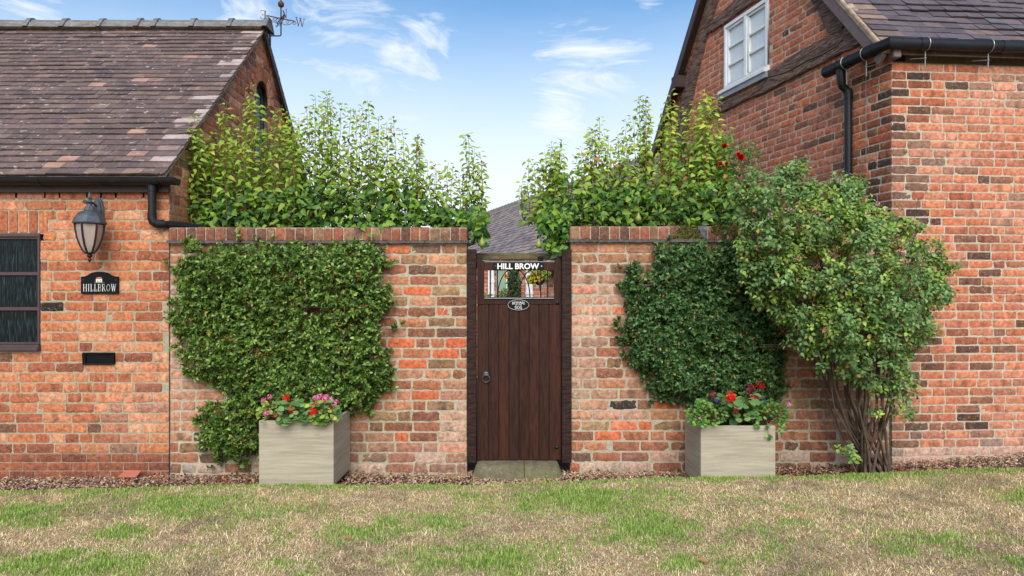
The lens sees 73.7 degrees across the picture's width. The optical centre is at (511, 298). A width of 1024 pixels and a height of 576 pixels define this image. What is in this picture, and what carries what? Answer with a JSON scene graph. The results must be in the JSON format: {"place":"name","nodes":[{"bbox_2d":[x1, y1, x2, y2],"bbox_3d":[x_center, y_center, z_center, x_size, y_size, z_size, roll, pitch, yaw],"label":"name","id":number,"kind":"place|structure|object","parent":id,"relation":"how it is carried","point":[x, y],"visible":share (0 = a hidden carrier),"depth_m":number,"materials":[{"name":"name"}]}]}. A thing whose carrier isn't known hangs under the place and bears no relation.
{"place":"outdoors","nodes":[
{"label":"outdoors","id":0,"kind":"place"},
{"bbox_2d":[0,0,695,227],"label":"sky","id":1,"kind":"structure","parent":0,"point":[521,76],"materials":[{"name":"blue"}]},
{"bbox_2d":[0,464,1023,575],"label":"lawn","id":2,"kind":"structure","parent":0,"point":[647,573],"depth_m":4.22,"materials":[{"name":"plant"}]},
{"bbox_2d":[263,488,805,562],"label":"fallen leaves","id":3,"kind":"object","parent":2,"relation":"on","point":[700,558],"visible":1,"depth_m":4.11,"materials":[{"name":"brown plant"}]},
{"bbox_2d":[0,351,1023,490],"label":"ground","id":4,"kind":"structure","parent":0,"point":[563,466],"depth_m":5.99,"materials":[{"name":"soil"}]},
{"bbox_2d":[0,18,315,480],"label":"brick house","id":5,"kind":"structure","parent":4,"relation":"on","point":[103,109],"depth_m":6.07,"materials":[{"name":"brick"}]},
{"bbox_2d":[0,233,43,351],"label":"window","id":6,"kind":"structure","parent":5,"relation":"in","point":[20,261],"depth_m":6.09,"materials":[{"name":"black glass"}]},
{"bbox_2d":[72,192,106,261],"bbox_3d":[-3.623,-0.608,5.895,0.245,0.599,0.325,0,0,0],"label":"wall lantern","id":7,"kind":"object","parent":5,"relation":"attached to","point":[89,222],"depth_m":5.80,"materials":[{"name":"metal"}]},
{"bbox_2d":[82,352,115,364],"bbox_3d":[-3.663,0.535,6.053,0.288,0.107,0.024,0,0,0],"label":"letter plate","id":8,"kind":"object","parent":5,"relation":"attached to","point":[98,358],"visible":1,"depth_m":6.05,"materials":[{"name":"black metal"}]},
{"bbox_2d":[81,272,118,293],"bbox_3d":[-3.649,-0.137,6.046,0.332,0.194,0.022,0,0,0],"label":"house sign","id":9,"kind":"object","parent":5,"relation":"attached to","point":[99,283],"visible":1,"depth_m":6.04,"materials":[{"name":"metal"}]},
{"bbox_2d":[169,220,169,474],"bbox_3d":[-3.042,0.445,6.088,0.010,2.270,0.054,0,0,0],"label":"joint strip","id":10,"kind":"object","parent":5,"relation":"attached to","point":[169,364],"visible":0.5,"depth_m":6.06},
{"bbox_2d":[255,84,262,160],"bbox_3d":[-3.139,-2.160,8.315,0.057,0.998,0.498,0,0,0],"label":"window","id":11,"kind":"structure","parent":5,"relation":"in","point":[259,99],"depth_m":8.50,"materials":[{"name":"metal"}]},
{"bbox_2d":[260,0,303,45],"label":"weather vane","id":12,"kind":"object","parent":5,"relation":"attached to","point":[281,6],"visible":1,"depth_m":8.34,"materials":[{"name":"black metal"}]},
{"bbox_2d":[166,227,469,479],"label":"garden wall","id":13,"kind":"structure","parent":4,"relation":"on","point":[416,422],"depth_m":6.06,"materials":[{"name":"brick"}]},
{"bbox_2d":[162,229,405,470],"bbox_3d":[-2.016,0.494,5.887,2.177,2.198,0.378,0,0,0],"label":"climbing ivy","id":14,"kind":"object","parent":13,"relation":"attached to","point":[273,377],"visible":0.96,"depth_m":5.84,"materials":[{"name":"green plant"}]},
{"bbox_2d":[467,249,476,462],"bbox_3d":[-0.358,0.512,6.105,0.080,1.891,0.140,0,0,0],"label":"gate post","id":15,"kind":"object","parent":13,"relation":"attached to","point":[471,355],"visible":1,"depth_m":6.04,"materials":[{"name":"brown wood"}]},
{"bbox_2d":[477,253,558,259],"bbox_3d":[0.333,-0.397,6.525,1.430,0.062,0.080,0,0,0],"label":"timber rail","id":16,"kind":"object","parent":15,"relation":"attached to","point":[511,256],"visible":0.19,"depth_m":6.49,"materials":[{"name":"brown wood"}]},
{"bbox_2d":[185,85,468,236],"bbox_3d":[-1.847,-0.205,6.491,2.885,3.749,1.080,0,0,0],"label":"pear tree","id":17,"kind":"object","parent":4,"relation":"on","point":[294,196],"visible":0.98,"depth_m":6.49,"materials":[{"name":"green plant"}]},
{"bbox_2d":[425,132,492,248],"bbox_3d":[-0.520,0.011,6.466,0.706,3.294,0.946,0,0,0],"label":"pear tree","id":18,"kind":"object","parent":4,"relation":"on","point":[480,236],"visible":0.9,"depth_m":6.55,"materials":[{"name":"green plant"}]},
{"bbox_2d":[495,270,522,296],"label":"rose bush","id":19,"kind":"object","parent":4,"relation":"on","point":[513,291],"visible":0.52,"depth_m":12.46,"materials":[{"name":"green plant"}]},
{"bbox_2d":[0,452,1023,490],"bbox_3d":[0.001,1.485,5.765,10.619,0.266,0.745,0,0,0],"label":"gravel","id":20,"kind":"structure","parent":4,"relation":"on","point":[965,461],"depth_m":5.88,"materials":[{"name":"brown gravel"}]},
{"bbox_2d":[119,470,141,477],"bbox_3d":[-3.356,1.544,6.000,0.192,0.059,0.030,0,0,0],"label":"tile fragment","id":21,"kind":"object","parent":20,"relation":"on","point":[129,473],"visible":1,"depth_m":5.99,"materials":[{"name":"orange tile"}]},
{"bbox_2d":[259,409,349,485],"bbox_3d":[-1.720,1.239,5.725,0.595,0.520,0.560,0,0,0],"label":"planter","id":22,"kind":"object","parent":20,"relation":"on","point":[294,452],"visible":0.77,"depth_m":5.45,"materials":[{"name":"beige wood"}]},
{"bbox_2d":[255,394,283,422],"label":"geranium","id":23,"kind":"object","parent":22,"relation":"in","point":[267,412],"visible":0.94,"depth_m":5.53,"materials":[{"name":"green plant"}]},
{"bbox_2d":[272,395,311,425],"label":"geranium","id":24,"kind":"object","parent":22,"relation":"in","point":[288,412],"visible":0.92,"depth_m":5.47,"materials":[{"name":"green plant"}]},
{"bbox_2d":[299,400,325,425],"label":"geranium","id":25,"kind":"object","parent":22,"relation":"in","point":[312,413],"visible":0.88,"depth_m":5.43,"materials":[{"name":"green plant"}]},
{"bbox_2d":[312,394,341,424],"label":"geranium","id":26,"kind":"object","parent":22,"relation":"in","point":[328,410],"visible":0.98,"depth_m":5.50,"materials":[{"name":"green plant"}]},
{"bbox_2d":[685,415,774,477],"bbox_3d":[1.803,1.269,5.695,0.595,0.500,0.500,0,0,0],"label":"planter","id":27,"kind":"object","parent":20,"relation":"on","point":[745,448],"visible":0.6,"depth_m":5.45,"materials":[{"name":"beige wood"}]},
{"bbox_2d":[683,398,728,427],"bbox_3d":[1.600,0.940,5.566,0.439,0.263,0.382,0,0,0],"label":"trailing plant","id":28,"kind":"object","parent":27,"relation":"in","point":[705,417],"visible":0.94,"depth_m":5.50,"materials":[{"name":"green plant"}]},
{"bbox_2d":[704,384,764,424],"bbox_3d":[1.862,0.891,5.694,0.527,0.361,0.350,0,0,0],"label":"geranium","id":29,"kind":"object","parent":27,"relation":"in","point":[713,395],"visible":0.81,"depth_m":5.65,"materials":[{"name":"red plant"}]},
{"bbox_2d":[723,381,764,424],"bbox_3d":[1.893,0.878,5.579,0.397,0.386,0.361,0,0,0],"label":"geranium","id":30,"kind":"object","parent":27,"relation":"in","point":[734,405],"visible":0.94,"depth_m":5.47,"materials":[{"name":"green plant"}]},
{"bbox_2d":[715,398,790,427],"bbox_3d":[1.992,0.935,5.581,0.705,0.274,0.360,0,0,0],"label":"trailing plant","id":31,"kind":"object","parent":27,"relation":"in","point":[764,411],"visible":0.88,"depth_m":5.53,"materials":[{"name":"green plant"}]},
{"bbox_2d":[753,416,786,440],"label":"ivy","id":32,"kind":"object","parent":27,"relation":"hanging from","point":[779,430],"visible":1,"depth_m":5.42,"materials":[{"name":"green plant"}]},
{"bbox_2d":[722,154,966,473],"bbox_3d":[2.672,0.177,5.503,1.966,2.679,1.072,0,0,0],"label":"bush","id":33,"kind":"object","parent":20,"relation":"on","point":[867,305],"visible":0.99,"depth_m":5.35,"materials":[{"name":"green plant"}]},
{"bbox_2d":[470,459,563,482],"bbox_3d":[0.048,1.526,6.018,0.836,0.156,0.295,0,0,0],"label":"door step","id":34,"kind":"object","parent":4,"relation":"on","point":[529,469],"depth_m":5.92,"materials":[{"name":"stone"}]},
{"bbox_2d":[45,456,1006,487],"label":"fallen leaves","id":35,"kind":"object","parent":4,"relation":"on","point":[657,472],"visible":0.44,"depth_m":5.86,"materials":[{"name":"brown plant"}]},
{"bbox_2d":[468,154,659,304],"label":"outbuilding","id":36,"kind":"structure","parent":4,"relation":"on","point":[507,234],"depth_m":17.20,"materials":[{"name":"ceramic"}]},
{"bbox_2d":[498,270,506,296],"bbox_3d":[-0.201,0.280,13.578,0.212,1.901,0.045,0,0,0],"label":"door","id":37,"kind":"structure","parent":36,"relation":"in","point":[500,272],"depth_m":13.57,"materials":[{"name":"green paint"}]},
{"bbox_2d":[526,270,551,284],"bbox_3d":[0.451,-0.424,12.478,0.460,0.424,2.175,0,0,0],"label":"hanging basket","id":38,"kind":"object","parent":36,"relation":"attached to","point":[531,279],"visible":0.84,"depth_m":11.52,"materials":[{"name":"yellow plant"}]},
{"bbox_2d":[515,89,743,258],"bbox_3d":[1.160,-0.215,6.530,2.271,3.700,0.984,0,0,0],"label":"pear tree","id":39,"kind":"object","parent":4,"relation":"on","point":[553,223],"visible":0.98,"depth_m":6.49,"materials":[{"name":"green plant"}]},
{"bbox_2d":[567,225,891,475],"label":"garden wall","id":40,"kind":"structure","parent":4,"relation":"on","point":[619,423],"depth_m":6.06,"materials":[{"name":"brick"}]},
{"bbox_2d":[561,249,571,462],"bbox_3d":[0.485,0.512,6.105,0.085,1.891,0.140,0,0,0],"label":"gate post","id":41,"kind":"object","parent":40,"relation":"attached to","point":[566,356],"visible":0.98,"depth_m":6.04,"materials":[{"name":"brown wood"}]},
{"bbox_2d":[477,257,560,459],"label":"gate","id":42,"kind":"structure","parent":41,"relation":"attached to","point":[518,384],"depth_m":6.09,"materials":[{"name":"brown wood"}]},
{"bbox_2d":[493,262,543,269],"bbox_3d":[0.058,-0.284,6.080,0.451,0.067,0.014,0,0,0],"label":"name board","id":43,"kind":"object","parent":42,"relation":"attached to","point":[518,265],"visible":1,"depth_m":6.08,"materials":[{"name":"wood"}]},
{"bbox_2d":[508,299,528,309],"bbox_3d":[0.058,0.060,6.079,0.194,0.096,0.013,0,0,0],"label":"warning sign","id":44,"kind":"object","parent":42,"relation":"attached to","point":[518,304],"visible":1,"depth_m":6.08,"materials":[{"name":"black metal"}]},
{"bbox_2d":[610,230,791,413],"bbox_3d":[1.692,0.476,5.893,1.666,2.148,0.368,0,0,0],"label":"climbing ivy","id":45,"kind":"object","parent":40,"relation":"attached to","point":[694,339],"visible":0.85,"depth_m":5.84,"materials":[{"name":"green plant"}]},
{"bbox_2d":[710,125,787,225],"bbox_3d":[2.398,-0.108,6.611,1.013,3.299,0.616,0,0,0],"label":"climbing rose","id":46,"kind":"object","parent":4,"relation":"on","point":[741,156],"visible":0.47,"depth_m":6.51,"materials":[{"name":"green plant"}]},
{"bbox_2d":[651,0,1023,466],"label":"brick house","id":47,"kind":"structure","parent":4,"relation":"on","point":[905,104],"depth_m":6.15,"materials":[{"name":"red brick"}]},
{"bbox_2d":[717,0,769,100],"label":"window","id":48,"kind":"structure","parent":47,"relation":"in","point":[746,38],"depth_m":8.11,"materials":[{"name":"white paint"}]}
]}

